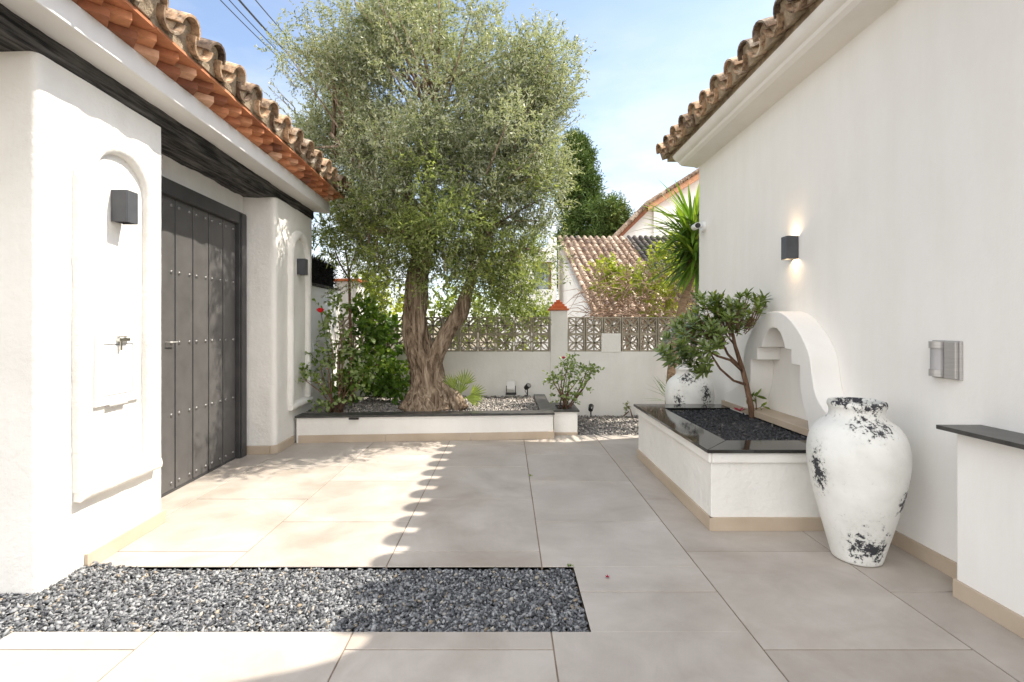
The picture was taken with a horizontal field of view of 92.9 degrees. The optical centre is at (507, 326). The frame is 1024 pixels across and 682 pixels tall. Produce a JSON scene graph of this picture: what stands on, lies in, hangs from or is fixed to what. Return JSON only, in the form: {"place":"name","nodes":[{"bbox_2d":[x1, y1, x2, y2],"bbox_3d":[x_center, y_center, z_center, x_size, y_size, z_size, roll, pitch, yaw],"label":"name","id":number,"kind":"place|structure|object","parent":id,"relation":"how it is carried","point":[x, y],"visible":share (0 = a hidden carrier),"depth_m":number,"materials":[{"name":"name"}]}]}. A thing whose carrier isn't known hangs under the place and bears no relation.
{"place":"outdoors","nodes":[
{"label":"outdoors","id":0,"kind":"place"},
{"bbox_2d":[220,0,321,93],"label":"power cable","id":1,"kind":"object","parent":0,"point":[256,36],"visible":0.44,"depth_m":7.74,"materials":[{"name":"black plastic"}]},
{"bbox_2d":[229,0,320,91],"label":"power cable","id":2,"kind":"object","parent":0,"point":[259,32],"visible":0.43,"depth_m":7.61,"materials":[{"name":"black plastic"}]},
{"bbox_2d":[238,0,327,91],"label":"power cable","id":3,"kind":"object","parent":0,"point":[249,11],"visible":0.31,"depth_m":7.39,"materials":[{"name":"black plastic"}]},
{"bbox_2d":[255,0,313,64],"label":"power cable","id":4,"kind":"object","parent":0,"point":[271,19],"visible":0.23,"depth_m":7.21,"materials":[{"name":"black plastic"}]},
{"bbox_2d":[335,278,400,349],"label":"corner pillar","id":5,"kind":"structure","parent":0,"point":[344,298],"depth_m":7.20,"materials":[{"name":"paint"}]},
{"bbox_2d":[401,328,493,349],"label":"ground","id":6,"kind":"structure","parent":0,"point":[483,346],"depth_m":35.61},
{"bbox_2d":[0,0,350,609],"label":"gate house","id":7,"kind":"structure","parent":6,"relation":"on","point":[153,357],"depth_m":2.66,"materials":[{"name":"white paint"}]},
{"bbox_2d":[111,190,137,224],"bbox_3d":[-2.050,-0.635,2.605,0.088,0.168,0.080,0,0,0],"label":"wall lamp","id":8,"kind":"object","parent":7,"relation":"attached to","point":[124,207],"visible":1,"depth_m":2.56,"materials":[{"name":"grey metal"}]},
{"bbox_2d":[161,194,234,494],"bbox_3d":[-2.430,0.128,3.748,0.073,2.100,1.330,0,0,-3],"label":"door","id":9,"kind":"structure","parent":7,"relation":"in","point":[198,246],"depth_m":3.80,"materials":[{"name":"paint"}]},
{"bbox_2d":[297,259,307,274],"bbox_3d":[-2.163,-0.622,5.130,0.088,0.168,0.080,0,0,0],"label":"wall lamp","id":10,"kind":"object","parent":7,"relation":"attached to","point":[302,266],"visible":1,"depth_m":5.09,"materials":[{"name":"grey metal"}]},
{"bbox_2d":[312,282,339,407],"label":"boundary wall","id":11,"kind":"structure","parent":6,"relation":"on","point":[319,291],"depth_m":5.91,"materials":[{"name":"white paint"}]},
{"bbox_2d":[311,254,337,290],"bbox_3d":[-2.350,-0.640,5.944,0.374,0.459,1.007,0,0,0],"label":"brush screen","id":12,"kind":"object","parent":11,"relation":"on","point":[322,274],"visible":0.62,"depth_m":5.91,"materials":[{"name":"black"}]},
{"bbox_2d":[351,268,403,348],"bbox_3d":[-2.255,-0.278,8.354,1.554,1.622,1.091,0,0,0],"label":"yellow shrub","id":13,"kind":"object","parent":6,"relation":"on","point":[399,309],"visible":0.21,"depth_m":8.33,"materials":[{"name":"green plant"}]},
{"bbox_2d":[295,394,554,442],"bbox_3d":[-0.900,1.085,5.778,2.800,0.329,1.604,0,0,0],"label":"raised planter","id":14,"kind":"object","parent":6,"relation":"on","point":[336,427],"visible":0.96,"depth_m":5.10,"materials":[{"name":"white paint"}]},
{"bbox_2d":[306,394,538,412],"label":"gravel","id":15,"kind":"structure","parent":14,"relation":"on","point":[377,404],"depth_m":5.83,"materials":[{"name":"grey gravel"}]},
{"bbox_2d":[295,286,378,412],"bbox_3d":[-1.904,0.280,5.372,0.926,1.434,0.609,0,0,-16],"label":"rose bush","id":16,"kind":"object","parent":15,"relation":"on","point":[324,389],"visible":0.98,"depth_m":5.34,"materials":[{"name":"green plant"}]},
{"bbox_2d":[312,193,383,402],"bbox_3d":[-1.934,-0.363,5.915,1.126,2.682,0.741,0,0,0],"label":"young tree","id":17,"kind":"object","parent":15,"relation":"on","point":[334,239],"visible":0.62,"depth_m":5.87,"materials":[{"name":"green plant"}]},
{"bbox_2d":[326,290,409,405],"bbox_3d":[-1.719,0.295,6.208,1.252,1.566,0.914,0,0,0],"label":"green bush","id":18,"kind":"object","parent":15,"relation":"in","point":[386,383],"visible":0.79,"depth_m":6.08,"materials":[{"name":"green plant"}]},
{"bbox_2d":[443,369,485,405],"bbox_3d":[-0.504,0.703,5.586,0.535,0.454,0.099,0,0,0],"label":"fan palm","id":19,"kind":"object","parent":15,"relation":"on","point":[473,397],"visible":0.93,"depth_m":5.60,"materials":[{"name":"green plant"}]},
{"bbox_2d":[506,381,515,394],"bbox_3d":[0.042,0.820,6.450,0.140,0.180,0.040,0,0,0],"label":"garden spotlight","id":20,"kind":"object","parent":15,"relation":"on","point":[510,385],"visible":1,"depth_m":6.43,"materials":[{"name":"white plastic"}]},
{"bbox_2d":[524,383,530,395],"bbox_3d":[0.258,0.829,6.404,0.070,0.169,0.118,0,0,-30],"label":"garden spotlight","id":21,"kind":"object","parent":15,"relation":"on","point":[527,386],"visible":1,"depth_m":6.38,"materials":[{"name":"black plastic"}]},
{"bbox_2d":[254,0,595,411],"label":"olive tree","id":22,"kind":"object","parent":14,"relation":"on","point":[496,153],"visible":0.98,"depth_m":5.22,"materials":[{"name":"green plant"}]},
{"bbox_2d":[426,271,552,349],"bbox_3d":[-0.414,0.092,8.165,2.591,2.265,1.318,0,0,0],"label":"back shrub","id":23,"kind":"object","parent":6,"relation":"on","point":[449,308],"visible":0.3,"depth_m":8.01,"materials":[{"name":"green plant"}]},
{"bbox_2d":[340,317,698,416],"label":"garden wall","id":24,"kind":"structure","parent":6,"relation":"on","point":[625,375],"depth_m":6.60,"materials":[{"name":"white paint"}]},
{"bbox_2d":[566,232,698,349],"bbox_3d":[2.189,-0.390,7.439,2.891,2.192,1.739,0,0,-11],"label":"dry creeper","id":25,"kind":"object","parent":24,"relation":"attached to","point":[609,277],"visible":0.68,"depth_m":7.34,"materials":[{"name":"green plant"}]},
{"bbox_2d":[499,237,556,349],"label":"house wall","id":26,"kind":"structure","parent":6,"relation":"on","point":[554,296],"depth_m":18.00,"materials":[{"name":"white paint"}]},
{"bbox_2d":[534,262,550,288],"bbox_3d":[1.291,-1.873,18.120,0.651,1.025,0.160,0,0,0],"label":"window","id":27,"kind":"structure","parent":26,"relation":"in","point":[540,286],"depth_m":18.14,"materials":[{"name":"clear glass"}]},
{"bbox_2d":[548,300,568,402],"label":"gate pillar","id":28,"kind":"structure","parent":6,"relation":"on","point":[558,312],"depth_m":6.58,"materials":[{"name":"white paint"}]},
{"bbox_2d":[553,123,608,294],"bbox_3d":[4.482,-5.702,29.993,3.832,13.250,3.544,0,0,-42],"label":"cypress tree","id":29,"kind":"object","parent":6,"relation":"on","point":[589,180],"visible":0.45,"depth_m":29.31,"materials":[{"name":"green plant"}]},
{"bbox_2d":[578,190,635,237],"bbox_3d":[5.802,-3.607,28.037,3.570,8.941,3.830,0,0,0],"label":"juniper tree","id":30,"kind":"object","parent":6,"relation":"on","point":[612,213],"visible":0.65,"depth_m":27.08,"materials":[{"name":"green plant"}]},
{"bbox_2d":[577,414,637,434],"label":"gravel","id":31,"kind":"structure","parent":6,"relation":"on","point":[608,425],"depth_m":5.93,"materials":[{"name":"grey gravel"}]},
{"bbox_2d":[549,402,579,434],"bbox_3d":[0.645,1.069,5.636,0.290,0.283,0.568,0,0,0],"label":"corner planter","id":32,"kind":"object","parent":31,"relation":"on","point":[564,421],"visible":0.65,"depth_m":5.37,"materials":[{"name":"white paint"}]},
{"bbox_2d":[542,353,604,408],"bbox_3d":[0.749,0.636,5.562,0.699,0.685,0.359,0,0,25],"label":"shrub","id":33,"kind":"object","parent":32,"relation":"on","point":[565,397],"visible":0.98,"depth_m":5.55,"materials":[{"name":"green plant"}]},
{"bbox_2d":[588,404,593,416],"bbox_3d":[1.081,1.100,6.347,0.071,0.169,0.117,0,0,22],"label":"garden spotlight","id":34,"kind":"object","parent":31,"relation":"on","point":[590,407],"visible":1,"depth_m":6.32,"materials":[{"name":"black plastic"}]},
{"bbox_2d":[623,401,632,416],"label":"weed","id":35,"kind":"object","parent":31,"relation":"on","point":[626,407],"visible":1,"depth_m":6.45,"materials":[{"name":"green plant"}]},
{"bbox_2d":[645,377,667,400],"bbox_3d":[1.931,0.725,5.633,0.792,0.365,0.554,0,0,0],"label":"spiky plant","id":36,"kind":"object","parent":31,"relation":"on","point":[659,389],"visible":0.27,"depth_m":5.65,"materials":[{"name":"green plant"}]},
{"bbox_2d":[628,178,698,403],"bbox_3d":[2.338,-0.377,6.195,1.696,3.077,1.674,0,0,0],"label":"yucca palm","id":37,"kind":"object","parent":31,"relation":"on","point":[686,236],"visible":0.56,"depth_m":6.10,"materials":[{"name":"green plant"}]},
{"bbox_2d":[656,0,1023,578],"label":"white house","id":38,"kind":"structure","parent":6,"relation":"on","point":[870,153],"depth_m":2.72,"materials":[{"name":"paint"}]},
{"bbox_2d":[691,221,705,231],"bbox_3d":[2.051,-1.080,5.231,0.156,0.116,0.214,0,0,0],"label":"security camera","id":39,"kind":"object","parent":38,"relation":"attached to","point":[701,226],"visible":1,"depth_m":5.23,"materials":[{"name":"white plastic"}]},
{"bbox_2d":[721,311,844,435],"bbox_3d":[2.037,0.311,3.605,0.190,0.838,1.650,0,0,0],"label":"wall niche","id":40,"kind":"object","parent":38,"relation":"attached to","point":[803,337],"depth_m":3.38,"materials":[{"name":"white paint"}]},
{"bbox_2d":[781,236,798,259],"bbox_3d":[2.085,-0.577,3.600,0.088,0.168,0.080,0,0,0],"label":"wall lamp","id":41,"kind":"object","parent":38,"relation":"attached to","point":[789,247],"visible":1,"depth_m":3.56,"materials":[{"name":"grey metal"}]},
{"bbox_2d":[928,340,962,380],"bbox_3d":[2.100,0.163,2.353,0.057,0.185,0.155,0,0,0],"label":"motion sensor","id":42,"kind":"object","parent":38,"relation":"attached to","point":[946,359],"visible":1,"depth_m":2.33,"materials":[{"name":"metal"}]},
{"bbox_2d":[930,348,943,369],"bbox_3d":[2.096,0.160,2.385,0.037,0.103,0.062,0,0,0],"label":"sensor window","id":43,"kind":"structure","parent":42,"relation":"in","point":[936,354],"depth_m":2.36,"materials":[{"name":"grey plastic"}]},
{"bbox_2d":[169,0,774,326],"label":"sky","id":44,"kind":"structure","parent":0,"point":[652,59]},
{"bbox_2d":[0,435,1023,681],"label":"paving","id":45,"kind":"structure","parent":0,"point":[804,607],"depth_m":2.32,"materials":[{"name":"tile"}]},
{"bbox_2d":[6,577,581,632],"bbox_3d":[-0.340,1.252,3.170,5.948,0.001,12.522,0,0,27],"label":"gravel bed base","id":46,"kind":"object","parent":45,"relation":"in","point":[315,616],"depth_m":2.14,"materials":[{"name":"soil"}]},
{"bbox_2d":[0,561,588,639],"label":"gravel","id":47,"kind":"structure","parent":46,"relation":"on","point":[155,596],"depth_m":2.13,"materials":[{"name":"grey gravel"}]},
{"bbox_2d":[665,366,714,403],"bbox_3d":[1.775,0.798,4.760,0.457,0.804,0.458,0,0,0],"label":"urn","id":48,"kind":"object","parent":45,"relation":"on","point":[683,386],"visible":0.5,"depth_m":4.60,"materials":[{"name":"white ceramic"}]},
{"bbox_2d":[634,404,824,530],"bbox_3d":[1.643,0.964,3.654,0.969,0.492,1.663,0,0,0],"label":"raised planter","id":49,"kind":"object","parent":45,"relation":"on","point":[710,481],"visible":0.78,"depth_m":2.86,"materials":[{"name":"white paint"}]},
{"bbox_2d":[806,397,912,566],"bbox_3d":[1.805,0.792,2.520,0.447,0.816,0.447,0,0,0],"label":"urn","id":50,"kind":"object","parent":45,"relation":"on","point":[859,457],"visible":1,"depth_m":2.38,"materials":[{"name":"white ceramic"}]},
{"bbox_2d":[936,425,1023,638],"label":"wall","id":51,"kind":"structure","parent":45,"relation":"on","point":[988,582],"depth_m":2.00,"materials":[{"name":"white paint"}]},
{"bbox_2d":[557,235,698,349],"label":"neighbour house","id":52,"kind":"structure","parent":0,"point":[580,249],"depth_m":17.40,"materials":[{"name":"paint"}]},
{"bbox_2d":[611,168,698,239],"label":"gabled house","id":53,"kind":"structure","parent":0,"point":[637,221],"depth_m":22.00,"materials":[{"name":"white paint"}]},
{"bbox_2d":[671,409,806,439],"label":"gravel","id":54,"kind":"structure","parent":0,"point":[727,424],"depth_m":3.59,"materials":[{"name":"black gravel"}]},
{"bbox_2d":[653,287,771,418],"bbox_3d":[1.632,0.227,3.827,1.129,1.058,0.650,0,0,0],"label":"leaning shrub","id":55,"kind":"object","parent":54,"relation":"on","point":[731,316],"visible":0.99,"depth_m":3.73,"materials":[{"name":"green plant"}]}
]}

